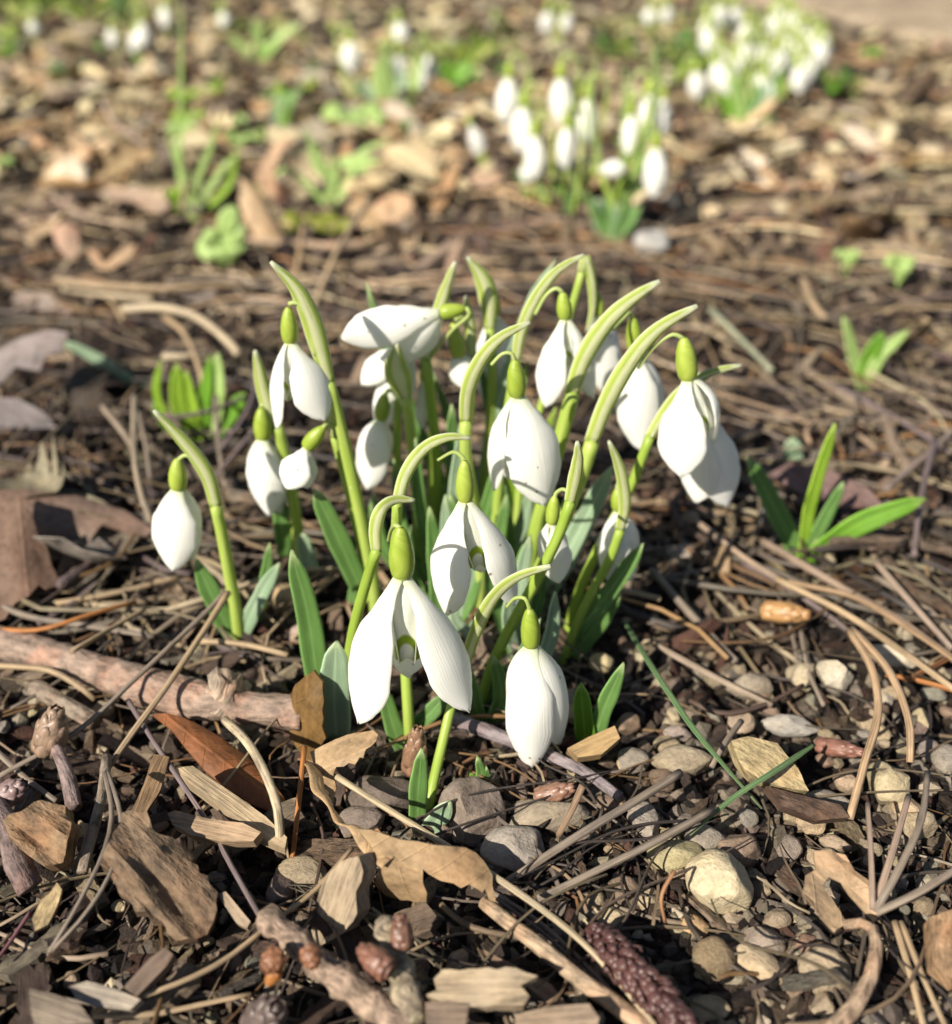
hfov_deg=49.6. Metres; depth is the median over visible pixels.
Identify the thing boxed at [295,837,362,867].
bark chip
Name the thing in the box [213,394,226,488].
pine needle
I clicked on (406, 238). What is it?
dead leaf
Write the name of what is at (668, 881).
pine needle
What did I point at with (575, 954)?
pine needle
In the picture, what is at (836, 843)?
stone
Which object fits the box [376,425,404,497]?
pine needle
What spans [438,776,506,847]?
stone
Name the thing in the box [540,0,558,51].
snowdrop
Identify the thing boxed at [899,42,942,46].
twig
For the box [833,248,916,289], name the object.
weed
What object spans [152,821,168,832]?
stone
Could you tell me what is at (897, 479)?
pine needle
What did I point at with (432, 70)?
snowdrop
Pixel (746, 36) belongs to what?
snowdrop
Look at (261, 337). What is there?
pine needle
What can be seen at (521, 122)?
snowdrop
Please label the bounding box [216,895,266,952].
wood chip
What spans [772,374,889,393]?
pine needle
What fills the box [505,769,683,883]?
pine needle
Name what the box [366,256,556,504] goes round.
snowdrop
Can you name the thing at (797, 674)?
stone
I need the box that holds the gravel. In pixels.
[0,601,951,1023]
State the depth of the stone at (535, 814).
0.16 m
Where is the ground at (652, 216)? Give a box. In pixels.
[0,0,951,1021]
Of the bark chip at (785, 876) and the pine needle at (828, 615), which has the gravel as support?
the bark chip at (785, 876)
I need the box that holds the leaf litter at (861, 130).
[0,0,951,222]
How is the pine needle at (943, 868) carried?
on the ground at (652, 216)
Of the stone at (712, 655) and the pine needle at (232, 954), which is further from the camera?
the stone at (712, 655)
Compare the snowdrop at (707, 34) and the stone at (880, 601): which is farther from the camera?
the snowdrop at (707, 34)
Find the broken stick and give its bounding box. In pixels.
[0,626,299,731]
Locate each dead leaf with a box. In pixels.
[0,330,68,383]
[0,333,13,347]
[0,397,55,429]
[0,437,64,498]
[0,462,17,487]
[0,489,151,541]
[0,492,57,621]
[12,291,72,317]
[20,209,67,242]
[23,146,45,165]
[29,52,45,61]
[32,533,126,562]
[35,175,106,190]
[37,487,111,518]
[42,126,111,174]
[42,133,64,141]
[48,124,81,134]
[51,222,78,259]
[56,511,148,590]
[62,343,130,416]
[72,22,94,32]
[87,244,135,269]
[88,145,123,172]
[88,177,123,190]
[95,134,155,180]
[96,95,135,120]
[97,187,170,213]
[107,171,145,186]
[123,189,161,213]
[146,54,169,83]
[152,713,285,810]
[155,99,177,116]
[159,37,174,49]
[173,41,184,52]
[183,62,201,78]
[185,35,204,43]
[189,19,202,26]
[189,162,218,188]
[194,34,218,46]
[195,106,232,130]
[202,30,210,38]
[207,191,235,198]
[210,59,239,93]
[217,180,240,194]
[219,36,234,50]
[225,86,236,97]
[234,1,251,7]
[237,162,283,174]
[239,180,281,251]
[255,137,291,200]
[280,33,307,49]
[282,147,335,200]
[289,670,326,762]
[306,56,324,67]
[321,136,356,157]
[336,138,353,160]
[341,128,349,139]
[345,188,382,234]
[350,129,386,138]
[358,66,373,77]
[371,193,413,223]
[377,142,389,154]
[383,224,422,249]
[400,142,450,173]
[407,19,413,29]
[429,164,459,211]
[435,27,455,57]
[441,144,470,173]
[447,21,461,31]
[463,171,501,187]
[464,97,482,124]
[467,149,496,157]
[468,212,525,249]
[486,17,513,34]
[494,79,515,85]
[497,27,509,44]
[526,40,542,46]
[531,82,550,105]
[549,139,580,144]
[576,26,587,46]
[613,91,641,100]
[649,184,679,205]
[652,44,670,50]
[672,97,685,114]
[743,121,790,139]
[767,463,881,508]
[782,189,845,216]
[802,850,877,932]
[813,148,839,182]
[840,215,877,246]
[854,210,897,222]
[876,207,930,231]
[883,96,898,122]
[885,320,935,350]
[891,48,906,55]
[902,68,942,101]
[907,340,951,366]
[929,220,951,229]
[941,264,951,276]
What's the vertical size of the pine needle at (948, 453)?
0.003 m
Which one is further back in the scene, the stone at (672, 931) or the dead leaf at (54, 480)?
the dead leaf at (54, 480)
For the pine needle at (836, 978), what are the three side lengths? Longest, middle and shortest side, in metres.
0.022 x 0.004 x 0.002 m
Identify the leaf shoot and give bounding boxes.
[64,341,146,390]
[152,352,245,440]
[169,0,241,221]
[229,18,300,60]
[272,82,300,126]
[274,129,390,207]
[288,549,325,675]
[309,145,388,199]
[347,494,508,620]
[362,39,420,104]
[370,425,532,593]
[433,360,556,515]
[441,60,480,88]
[449,534,545,660]
[468,755,489,782]
[470,591,560,723]
[573,662,624,741]
[586,193,640,244]
[589,49,659,208]
[720,67,782,131]
[746,423,925,563]
[783,437,802,464]
[842,316,908,389]
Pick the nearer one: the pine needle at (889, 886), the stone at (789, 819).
the pine needle at (889, 886)
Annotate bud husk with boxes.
[0,778,28,807]
[31,703,68,757]
[401,724,426,776]
[533,781,576,801]
[760,600,811,623]
[814,736,863,757]
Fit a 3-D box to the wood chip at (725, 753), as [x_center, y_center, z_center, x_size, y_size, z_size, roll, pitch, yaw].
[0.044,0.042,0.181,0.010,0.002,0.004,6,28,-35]
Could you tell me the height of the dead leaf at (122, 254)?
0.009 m
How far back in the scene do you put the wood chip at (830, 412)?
0.31 m
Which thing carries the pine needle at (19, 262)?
on the ground at (652, 216)
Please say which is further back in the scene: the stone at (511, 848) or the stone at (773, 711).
the stone at (773, 711)
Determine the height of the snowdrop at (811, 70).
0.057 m
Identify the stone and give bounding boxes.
[0,721,10,733]
[6,902,15,910]
[13,936,26,948]
[27,932,37,941]
[28,707,39,716]
[63,970,79,989]
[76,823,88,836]
[92,701,114,716]
[104,919,113,927]
[111,899,128,912]
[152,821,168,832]
[160,782,169,794]
[202,937,214,947]
[208,871,227,883]
[266,873,293,904]
[268,681,287,693]
[270,582,294,613]
[274,855,327,894]
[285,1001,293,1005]
[287,625,298,641]
[291,914,308,927]
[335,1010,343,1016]
[338,805,384,838]
[346,775,409,811]
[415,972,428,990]
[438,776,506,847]
[447,948,468,969]
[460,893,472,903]
[480,825,544,876]
[506,798,590,832]
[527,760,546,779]
[529,998,538,1008]
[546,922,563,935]
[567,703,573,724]
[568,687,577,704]
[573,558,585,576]
[579,891,605,909]
[583,905,632,927]
[589,653,613,674]
[590,794,625,814]
[603,846,612,853]
[607,875,638,906]
[616,712,640,734]
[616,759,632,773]
[618,747,650,774]
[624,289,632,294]
[627,801,659,841]
[634,230,669,255]
[637,740,655,764]
[638,887,664,910]
[646,840,702,872]
[647,768,674,791]
[651,744,713,776]
[653,285,666,297]
[653,735,680,752]
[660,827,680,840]
[663,544,697,559]
[663,725,691,742]
[667,707,680,721]
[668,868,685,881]
[668,924,682,935]
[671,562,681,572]
[675,813,700,832]
[680,914,709,936]
[681,510,699,526]
[684,824,725,850]
[685,848,753,915]
[690,995,731,1023]
[692,935,735,984]
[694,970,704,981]
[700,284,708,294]
[702,512,721,521]
[705,651,717,659]
[709,544,733,576]
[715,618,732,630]
[718,834,760,867]
[725,673,773,698]
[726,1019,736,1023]
[727,713,754,733]
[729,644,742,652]
[731,661,745,674]
[731,944,787,984]
[738,808,758,827]
[743,926,785,957]
[751,702,780,716]
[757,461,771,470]
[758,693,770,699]
[758,998,773,1006]
[760,507,772,532]
[760,876,771,895]
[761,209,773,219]
[761,714,818,736]
[761,908,791,929]
[776,834,802,861]
[783,813,796,824]
[785,663,814,687]
[786,990,809,1000]
[789,495,805,509]
[794,932,815,952]
[796,818,826,834]
[797,944,851,997]
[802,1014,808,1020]
[803,789,849,809]
[807,848,818,864]
[808,991,836,1019]
[815,753,834,767]
[816,660,853,692]
[817,729,834,737]
[818,834,851,851]
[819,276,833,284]
[822,847,836,852]
[827,617,839,627]
[833,758,843,768]
[833,771,862,792]
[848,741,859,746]
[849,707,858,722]
[855,707,885,728]
[856,728,869,737]
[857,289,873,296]
[858,838,882,856]
[863,701,889,716]
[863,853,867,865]
[867,724,890,740]
[867,760,909,804]
[869,644,928,668]
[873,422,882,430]
[875,599,888,608]
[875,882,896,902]
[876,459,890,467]
[878,739,893,748]
[883,686,909,699]
[889,870,907,888]
[890,801,919,816]
[892,738,906,753]
[893,856,898,866]
[895,811,937,840]
[899,905,910,914]
[905,642,919,650]
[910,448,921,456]
[911,707,931,728]
[912,895,933,916]
[917,738,938,763]
[919,915,929,921]
[920,687,947,700]
[928,662,950,680]
[929,744,951,777]
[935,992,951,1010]
[936,624,951,637]
[936,670,946,678]
[939,706,951,718]
[944,587,951,599]
[945,772,951,788]
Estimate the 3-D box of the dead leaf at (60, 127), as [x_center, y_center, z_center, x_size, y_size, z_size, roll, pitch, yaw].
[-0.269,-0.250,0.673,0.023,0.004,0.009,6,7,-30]
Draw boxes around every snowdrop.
[26,9,38,45]
[106,13,121,53]
[126,3,150,61]
[129,13,144,64]
[152,409,280,639]
[157,0,173,45]
[215,0,229,31]
[246,350,317,574]
[269,260,379,611]
[279,412,368,601]
[319,495,471,740]
[335,14,361,105]
[340,261,471,531]
[356,344,425,571]
[361,346,415,470]
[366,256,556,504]
[381,433,517,750]
[387,3,408,45]
[388,31,405,81]
[408,564,568,833]
[411,25,436,87]
[412,39,432,102]
[415,368,430,511]
[442,296,476,502]
[448,254,595,553]
[459,321,560,638]
[465,117,486,163]
[479,440,583,711]
[487,9,510,37]
[496,39,532,200]
[510,68,544,199]
[513,255,621,557]
[519,149,530,200]
[524,97,554,204]
[526,279,664,612]
[528,304,719,603]
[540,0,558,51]
[549,39,580,207]
[557,91,585,213]
[557,440,643,664]
[558,2,573,51]
[564,364,741,634]
[569,57,608,204]
[590,159,636,240]
[614,105,667,212]
[621,80,648,201]
[624,55,661,206]
[634,66,671,205]
[643,0,658,43]
[660,0,672,42]
[683,47,714,120]
[696,1,716,67]
[699,6,719,54]
[708,26,727,107]
[708,38,729,117]
[709,0,727,51]
[720,43,743,122]
[724,0,743,53]
[727,31,747,98]
[737,2,757,88]
[740,19,758,82]
[742,21,769,83]
[743,48,763,94]
[746,9,767,87]
[746,53,773,103]
[748,31,801,84]
[749,14,790,81]
[752,0,788,73]
[752,1,807,75]
[762,38,778,81]
[763,1,783,45]
[766,0,797,45]
[767,26,787,73]
[772,42,810,106]
[779,19,830,93]
[782,16,799,54]
[783,33,815,81]
[786,24,812,59]
[799,6,817,48]
[806,11,831,57]
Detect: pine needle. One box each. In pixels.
[0,259,39,265]
[0,259,89,269]
[0,316,83,346]
[0,325,80,367]
[0,370,110,489]
[0,460,265,513]
[0,590,224,777]
[0,661,154,665]
[0,662,96,700]
[0,672,63,680]
[0,694,127,717]
[0,751,57,802]
[0,872,107,901]
[0,910,17,913]
[0,910,31,957]
[1,600,136,632]
[2,604,154,638]
[2,944,45,958]
[6,308,120,336]
[10,596,166,709]
[11,278,127,331]
[13,327,195,342]
[18,392,116,399]
[19,419,137,457]
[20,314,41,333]
[31,754,254,783]
[37,580,98,626]
[39,373,59,395]
[39,394,114,506]
[47,771,113,953]
[49,428,150,468]
[51,771,122,952]
[53,277,242,291]
[55,551,110,640]
[56,575,179,605]
[57,406,91,468]
[59,438,121,507]
[60,533,322,573]
[61,285,154,301]
[69,606,147,653]
[69,614,121,644]
[78,532,135,577]
[79,310,151,349]
[87,241,156,272]
[87,360,252,493]
[91,932,261,1014]
[92,992,250,1018]
[95,397,198,405]
[98,313,171,326]
[98,471,153,648]
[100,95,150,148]
[100,404,137,452]
[102,611,119,657]
[105,547,217,619]
[111,590,230,767]
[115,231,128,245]
[115,545,148,551]
[120,303,240,357]
[123,531,234,547]
[130,460,246,599]
[131,394,152,526]
[134,469,157,541]
[137,410,151,479]
[141,361,206,416]
[151,784,221,1023]
[154,395,247,421]
[155,609,278,637]
[159,312,202,381]
[162,349,211,359]
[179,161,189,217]
[200,638,289,657]
[201,718,277,809]
[203,329,303,369]
[204,371,434,442]
[204,650,297,682]
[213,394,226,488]
[214,533,334,566]
[215,429,253,477]
[217,395,352,481]
[218,545,246,586]
[219,383,255,448]
[219,485,385,587]
[221,642,298,653]
[224,515,352,530]
[227,530,427,567]
[239,216,310,231]
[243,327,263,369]
[249,308,327,322]
[272,737,438,777]
[274,915,312,994]
[283,845,354,915]
[289,884,444,962]
[290,745,306,856]
[293,224,306,279]
[294,256,387,288]
[296,341,420,359]
[297,885,365,1023]
[298,493,411,504]
[307,802,324,912]
[313,195,372,306]
[319,373,534,465]
[322,319,356,357]
[324,284,383,339]
[330,456,640,505]
[335,774,656,1023]
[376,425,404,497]
[376,874,384,914]
[387,224,442,240]
[397,769,615,841]
[413,949,532,967]
[427,750,626,851]
[439,902,580,1003]
[440,325,544,347]
[452,233,522,242]
[467,219,609,234]
[477,873,607,968]
[494,891,610,988]
[495,250,604,283]
[496,897,592,977]
[499,316,624,354]
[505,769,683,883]
[507,759,710,792]
[514,818,686,878]
[521,256,549,297]
[536,881,624,988]
[537,806,715,901]
[538,758,596,803]
[544,896,588,1006]
[556,784,585,837]
[558,477,615,482]
[558,819,751,975]
[559,618,605,691]
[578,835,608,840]
[584,244,652,249]
[610,463,666,487]
[616,232,688,289]
[620,815,640,912]
[628,735,682,799]
[639,269,802,299]
[648,314,864,332]
[649,327,701,362]
[649,567,738,664]
[652,641,773,707]
[654,350,799,435]
[659,869,675,922]
[661,315,817,374]
[672,330,766,334]
[681,596,886,644]
[684,523,807,626]
[688,683,804,715]
[692,517,783,579]
[695,294,722,383]
[698,369,831,417]
[698,520,931,554]
[699,297,759,316]
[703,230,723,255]
[708,306,774,372]
[709,719,743,768]
[710,899,852,994]
[714,243,738,273]
[714,530,778,539]
[725,506,743,540]
[725,697,943,741]
[726,679,837,697]
[737,309,854,322]
[739,561,847,631]
[739,637,932,680]
[740,473,760,547]
[742,254,830,299]
[744,944,841,990]
[748,587,878,623]
[754,329,778,348]
[757,544,864,611]
[759,538,951,660]
[764,299,804,393]
[766,279,787,305]
[768,330,844,345]
[770,464,831,530]
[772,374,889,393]
[772,483,944,563]
[775,577,951,690]
[778,390,913,431]
[785,345,881,385]
[785,878,949,1023]
[787,508,951,594]
[788,579,951,661]
[788,624,799,664]
[793,203,938,229]
[798,627,825,706]
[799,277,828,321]
[804,330,873,339]
[805,835,946,875]
[806,768,951,798]
[809,334,845,350]
[811,616,899,639]
[812,553,891,592]
[817,225,882,260]
[819,424,885,444]
[826,380,951,455]
[827,261,841,298]
[829,211,876,229]
[830,446,920,458]
[831,879,951,1017]
[833,281,942,312]
[833,372,878,444]
[833,415,929,445]
[842,418,853,475]
[846,628,882,820]
[848,870,945,997]
[849,626,914,762]
[855,817,941,833]
[856,342,951,376]
[857,740,951,760]
[858,434,945,458]
[858,574,951,591]
[860,241,947,264]
[865,802,875,909]
[871,704,932,757]
[872,559,951,650]
[872,770,930,911]
[873,575,951,639]
[875,793,911,900]
[875,868,951,916]
[881,918,951,1004]
[882,429,951,492]
[885,673,951,691]
[888,449,941,503]
[891,920,925,1023]
[892,452,951,466]
[895,569,935,649]
[897,514,951,542]
[898,920,946,1023]
[899,231,935,255]
[899,532,935,611]
[904,658,948,681]
[906,449,951,469]
[906,507,951,552]
[909,238,951,252]
[911,373,951,391]
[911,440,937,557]
[911,800,951,816]
[925,997,951,1023]
[933,329,951,338]
[942,835,951,903]
[947,380,951,398]
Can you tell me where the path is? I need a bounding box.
[740,0,951,45]
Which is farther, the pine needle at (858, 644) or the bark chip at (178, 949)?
the pine needle at (858, 644)
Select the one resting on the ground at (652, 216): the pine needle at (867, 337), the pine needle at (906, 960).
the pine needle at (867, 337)
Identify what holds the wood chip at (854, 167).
on the ground at (652, 216)
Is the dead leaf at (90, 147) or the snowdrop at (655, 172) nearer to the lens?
the snowdrop at (655, 172)
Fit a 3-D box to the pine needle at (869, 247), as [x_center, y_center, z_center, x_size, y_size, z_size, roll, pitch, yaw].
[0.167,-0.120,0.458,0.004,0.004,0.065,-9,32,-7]
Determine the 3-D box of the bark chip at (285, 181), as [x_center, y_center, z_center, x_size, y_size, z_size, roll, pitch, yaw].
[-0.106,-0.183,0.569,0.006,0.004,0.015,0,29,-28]
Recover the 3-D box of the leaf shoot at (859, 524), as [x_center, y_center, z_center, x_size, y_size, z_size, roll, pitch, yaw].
[0.078,-0.001,0.226,0.038,0.037,0.007,0,30,0]
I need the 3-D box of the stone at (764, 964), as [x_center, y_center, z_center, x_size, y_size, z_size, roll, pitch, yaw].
[0.038,0.062,0.141,0.009,0.004,0.005,17,34,27]
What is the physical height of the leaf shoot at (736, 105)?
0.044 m
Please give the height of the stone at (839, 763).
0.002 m
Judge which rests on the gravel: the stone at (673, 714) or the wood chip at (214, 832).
the stone at (673, 714)
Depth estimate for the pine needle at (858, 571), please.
0.22 m
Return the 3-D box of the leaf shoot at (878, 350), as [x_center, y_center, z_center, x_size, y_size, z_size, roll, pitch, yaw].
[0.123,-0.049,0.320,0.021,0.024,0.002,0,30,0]
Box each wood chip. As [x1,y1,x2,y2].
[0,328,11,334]
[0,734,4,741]
[0,870,42,898]
[0,920,86,982]
[0,982,8,987]
[0,986,14,1005]
[9,1013,19,1023]
[14,962,54,1023]
[15,665,53,691]
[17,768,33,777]
[29,989,92,1023]
[36,872,74,903]
[42,759,100,774]
[43,922,109,946]
[44,792,63,803]
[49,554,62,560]
[60,895,95,950]
[69,981,144,1011]
[72,854,109,910]
[83,473,105,481]
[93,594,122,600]
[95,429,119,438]
[98,733,150,766]
[99,766,134,785]
[103,804,117,815]
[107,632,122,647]
[116,934,146,975]
[119,962,204,1023]
[121,786,140,795]
[124,948,176,999]
[131,754,169,812]
[134,556,156,582]
[148,810,171,825]
[159,939,171,948]
[160,651,203,665]
[167,811,263,846]
[176,835,197,864]
[178,766,287,854]
[184,290,215,309]
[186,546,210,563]
[188,546,239,567]
[192,842,212,863]
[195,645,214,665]
[199,948,228,975]
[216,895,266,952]
[218,892,252,930]
[218,973,261,997]
[225,798,304,853]
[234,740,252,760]
[235,327,257,333]
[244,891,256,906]
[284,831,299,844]
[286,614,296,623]
[290,269,314,285]
[292,993,348,1023]
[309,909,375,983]
[311,852,375,946]
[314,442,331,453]
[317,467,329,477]
[318,759,362,810]
[353,902,441,945]
[364,227,375,232]
[381,190,390,196]
[382,242,402,245]
[396,219,411,231]
[415,281,439,290]
[425,1000,468,1023]
[426,967,537,1011]
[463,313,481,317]
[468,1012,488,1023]
[483,949,566,1005]
[515,1003,598,1023]
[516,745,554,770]
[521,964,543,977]
[566,726,619,761]
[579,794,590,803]
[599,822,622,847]
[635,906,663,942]
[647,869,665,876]
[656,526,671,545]
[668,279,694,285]
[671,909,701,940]
[681,772,694,798]
[696,233,727,243]
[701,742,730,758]
[734,296,746,306]
[736,573,763,581]
[745,417,757,424]
[768,527,784,549]
[769,419,781,428]
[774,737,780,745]
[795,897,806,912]
[812,463,837,471]
[823,259,832,274]
[827,406,844,414]
[845,159,863,171]
[858,454,898,476]
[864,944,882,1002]
[901,440,927,450]
[930,574,951,585]
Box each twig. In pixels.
[0,238,94,265]
[0,412,86,447]
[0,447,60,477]
[0,797,42,896]
[3,200,70,210]
[27,680,101,730]
[51,744,81,812]
[55,496,110,589]
[76,753,111,874]
[124,247,192,291]
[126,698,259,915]
[145,400,196,472]
[147,442,287,506]
[173,507,262,599]
[198,331,275,350]
[215,295,255,329]
[221,716,284,837]
[229,151,265,156]
[244,236,366,249]
[255,903,425,1023]
[284,157,312,179]
[328,137,343,143]
[443,222,541,243]
[451,711,623,801]
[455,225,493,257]
[479,896,650,1023]
[638,172,737,184]
[663,465,714,567]
[666,332,753,345]
[710,134,763,148]
[773,98,828,115]
[794,205,809,224]
[803,366,915,472]
[815,510,951,620]
[825,918,882,1023]
[829,534,951,557]
[846,354,951,391]
[873,402,938,496]
[879,188,906,205]
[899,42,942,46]
[910,368,951,375]
[912,302,951,316]
[930,350,951,363]
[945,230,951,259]
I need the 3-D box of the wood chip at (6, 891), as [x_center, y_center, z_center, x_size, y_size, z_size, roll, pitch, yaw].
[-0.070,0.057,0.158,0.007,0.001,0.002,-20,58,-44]
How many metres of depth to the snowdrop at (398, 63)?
0.78 m
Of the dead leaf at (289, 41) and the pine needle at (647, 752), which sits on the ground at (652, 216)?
the dead leaf at (289, 41)
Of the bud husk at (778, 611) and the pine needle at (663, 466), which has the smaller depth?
the bud husk at (778, 611)
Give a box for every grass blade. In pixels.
[622,620,761,808]
[689,743,815,835]
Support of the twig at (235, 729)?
on the ground at (652, 216)
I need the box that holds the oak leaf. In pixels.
[304,730,495,901]
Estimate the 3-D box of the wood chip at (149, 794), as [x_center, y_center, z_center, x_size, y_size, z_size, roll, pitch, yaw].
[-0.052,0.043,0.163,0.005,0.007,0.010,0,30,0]
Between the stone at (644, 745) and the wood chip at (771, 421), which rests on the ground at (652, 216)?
the wood chip at (771, 421)
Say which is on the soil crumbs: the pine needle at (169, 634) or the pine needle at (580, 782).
the pine needle at (169, 634)
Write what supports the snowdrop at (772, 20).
on the ground at (652, 216)
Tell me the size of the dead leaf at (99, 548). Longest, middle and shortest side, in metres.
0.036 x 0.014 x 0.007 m
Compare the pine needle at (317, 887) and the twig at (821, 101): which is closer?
the pine needle at (317, 887)
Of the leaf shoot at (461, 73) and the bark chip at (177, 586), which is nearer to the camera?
the bark chip at (177, 586)
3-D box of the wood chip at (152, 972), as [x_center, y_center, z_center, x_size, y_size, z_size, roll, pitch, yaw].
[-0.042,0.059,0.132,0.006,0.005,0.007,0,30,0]
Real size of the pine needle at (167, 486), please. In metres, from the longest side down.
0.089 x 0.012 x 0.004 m
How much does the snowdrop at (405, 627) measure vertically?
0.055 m
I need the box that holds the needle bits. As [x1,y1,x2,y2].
[0,505,951,1023]
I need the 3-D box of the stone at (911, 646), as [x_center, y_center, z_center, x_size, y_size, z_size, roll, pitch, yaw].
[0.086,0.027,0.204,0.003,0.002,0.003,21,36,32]
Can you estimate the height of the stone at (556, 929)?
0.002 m
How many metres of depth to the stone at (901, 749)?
0.18 m
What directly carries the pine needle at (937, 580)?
on the ground at (652, 216)
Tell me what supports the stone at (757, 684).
on the ground at (652, 216)
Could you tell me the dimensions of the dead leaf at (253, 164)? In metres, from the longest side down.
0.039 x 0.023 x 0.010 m
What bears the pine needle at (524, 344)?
on the ground at (652, 216)
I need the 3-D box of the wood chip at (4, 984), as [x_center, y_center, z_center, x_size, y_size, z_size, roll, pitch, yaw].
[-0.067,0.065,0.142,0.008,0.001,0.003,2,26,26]
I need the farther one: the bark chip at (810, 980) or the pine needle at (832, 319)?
the pine needle at (832, 319)
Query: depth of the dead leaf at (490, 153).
0.61 m
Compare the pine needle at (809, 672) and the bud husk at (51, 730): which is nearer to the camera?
the bud husk at (51, 730)
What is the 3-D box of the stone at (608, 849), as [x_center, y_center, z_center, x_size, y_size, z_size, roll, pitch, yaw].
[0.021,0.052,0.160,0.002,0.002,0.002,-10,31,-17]
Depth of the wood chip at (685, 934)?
0.14 m
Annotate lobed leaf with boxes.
[196,205,246,265]
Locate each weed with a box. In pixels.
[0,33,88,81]
[0,155,13,178]
[165,114,257,151]
[165,188,181,213]
[167,84,224,123]
[264,79,412,139]
[280,210,350,234]
[322,102,388,128]
[814,47,883,98]
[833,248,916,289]
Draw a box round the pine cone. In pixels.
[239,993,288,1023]
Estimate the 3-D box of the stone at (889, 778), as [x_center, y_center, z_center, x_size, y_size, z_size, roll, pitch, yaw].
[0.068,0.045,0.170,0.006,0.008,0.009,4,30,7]
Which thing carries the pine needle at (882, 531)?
on the ground at (652, 216)
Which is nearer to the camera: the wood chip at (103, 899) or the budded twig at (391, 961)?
the budded twig at (391, 961)
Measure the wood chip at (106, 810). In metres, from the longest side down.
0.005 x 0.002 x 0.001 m
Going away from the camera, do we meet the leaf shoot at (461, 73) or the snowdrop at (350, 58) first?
the snowdrop at (350, 58)
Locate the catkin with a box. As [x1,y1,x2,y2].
[582,922,702,1023]
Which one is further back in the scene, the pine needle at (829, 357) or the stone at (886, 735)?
the pine needle at (829, 357)
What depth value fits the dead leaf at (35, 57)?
1.01 m
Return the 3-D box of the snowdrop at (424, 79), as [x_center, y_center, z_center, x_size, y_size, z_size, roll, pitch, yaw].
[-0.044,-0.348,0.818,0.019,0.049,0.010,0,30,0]
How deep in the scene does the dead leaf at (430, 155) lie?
0.58 m
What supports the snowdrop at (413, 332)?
on the ground at (652, 216)
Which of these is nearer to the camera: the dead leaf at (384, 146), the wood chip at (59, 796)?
the wood chip at (59, 796)
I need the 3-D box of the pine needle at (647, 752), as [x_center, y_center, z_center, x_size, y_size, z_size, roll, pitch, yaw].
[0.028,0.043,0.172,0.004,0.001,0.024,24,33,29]
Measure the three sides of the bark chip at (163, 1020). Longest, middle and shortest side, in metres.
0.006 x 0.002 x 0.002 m
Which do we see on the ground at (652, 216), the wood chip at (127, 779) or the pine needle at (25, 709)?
the pine needle at (25, 709)
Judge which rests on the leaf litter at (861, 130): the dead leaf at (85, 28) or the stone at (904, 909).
the dead leaf at (85, 28)
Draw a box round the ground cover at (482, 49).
[0,0,877,195]
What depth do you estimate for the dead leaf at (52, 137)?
0.66 m
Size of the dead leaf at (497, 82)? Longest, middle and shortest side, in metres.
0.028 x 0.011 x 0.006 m
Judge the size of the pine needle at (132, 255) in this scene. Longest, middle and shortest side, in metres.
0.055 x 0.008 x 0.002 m
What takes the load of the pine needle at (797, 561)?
on the soil crumbs
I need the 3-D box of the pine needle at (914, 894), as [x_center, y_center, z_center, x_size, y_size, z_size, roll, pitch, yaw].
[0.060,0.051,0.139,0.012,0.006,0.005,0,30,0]
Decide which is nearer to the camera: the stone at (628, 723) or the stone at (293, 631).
the stone at (628, 723)
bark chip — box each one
[0,756,22,782]
[0,787,41,854]
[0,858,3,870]
[3,800,79,871]
[25,251,57,269]
[32,883,62,932]
[37,877,60,905]
[45,934,100,965]
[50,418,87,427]
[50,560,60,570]
[101,810,217,947]
[107,416,162,454]
[117,911,132,944]
[145,920,154,939]
[151,939,160,954]
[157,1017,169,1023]
[163,581,191,625]
[167,752,180,774]
[171,944,185,952]
[177,946,193,962]
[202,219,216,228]
[213,967,252,998]
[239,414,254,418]
[249,939,279,950]
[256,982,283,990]
[260,661,279,677]
[274,661,280,671]
[277,175,288,184]
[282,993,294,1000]
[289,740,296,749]
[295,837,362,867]
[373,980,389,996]
[407,876,438,929]
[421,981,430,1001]
[517,1010,531,1013]
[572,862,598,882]
[573,850,589,878]
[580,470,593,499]
[640,486,682,500]
[654,334,676,354]
[682,891,726,930]
[728,736,808,794]
[762,786,849,823]
[771,409,788,417]
[772,165,784,170]
[776,487,791,502]
[776,865,810,905]
[781,968,850,991]
[795,990,811,1017]
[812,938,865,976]
[834,810,866,856]
[844,579,882,592]
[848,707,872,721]
[898,309,923,315]
[920,552,951,567]
[923,910,951,990]
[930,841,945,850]
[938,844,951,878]
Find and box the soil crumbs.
[0,0,951,1023]
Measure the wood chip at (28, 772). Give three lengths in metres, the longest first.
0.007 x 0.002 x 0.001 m
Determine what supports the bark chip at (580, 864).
on the soil crumbs

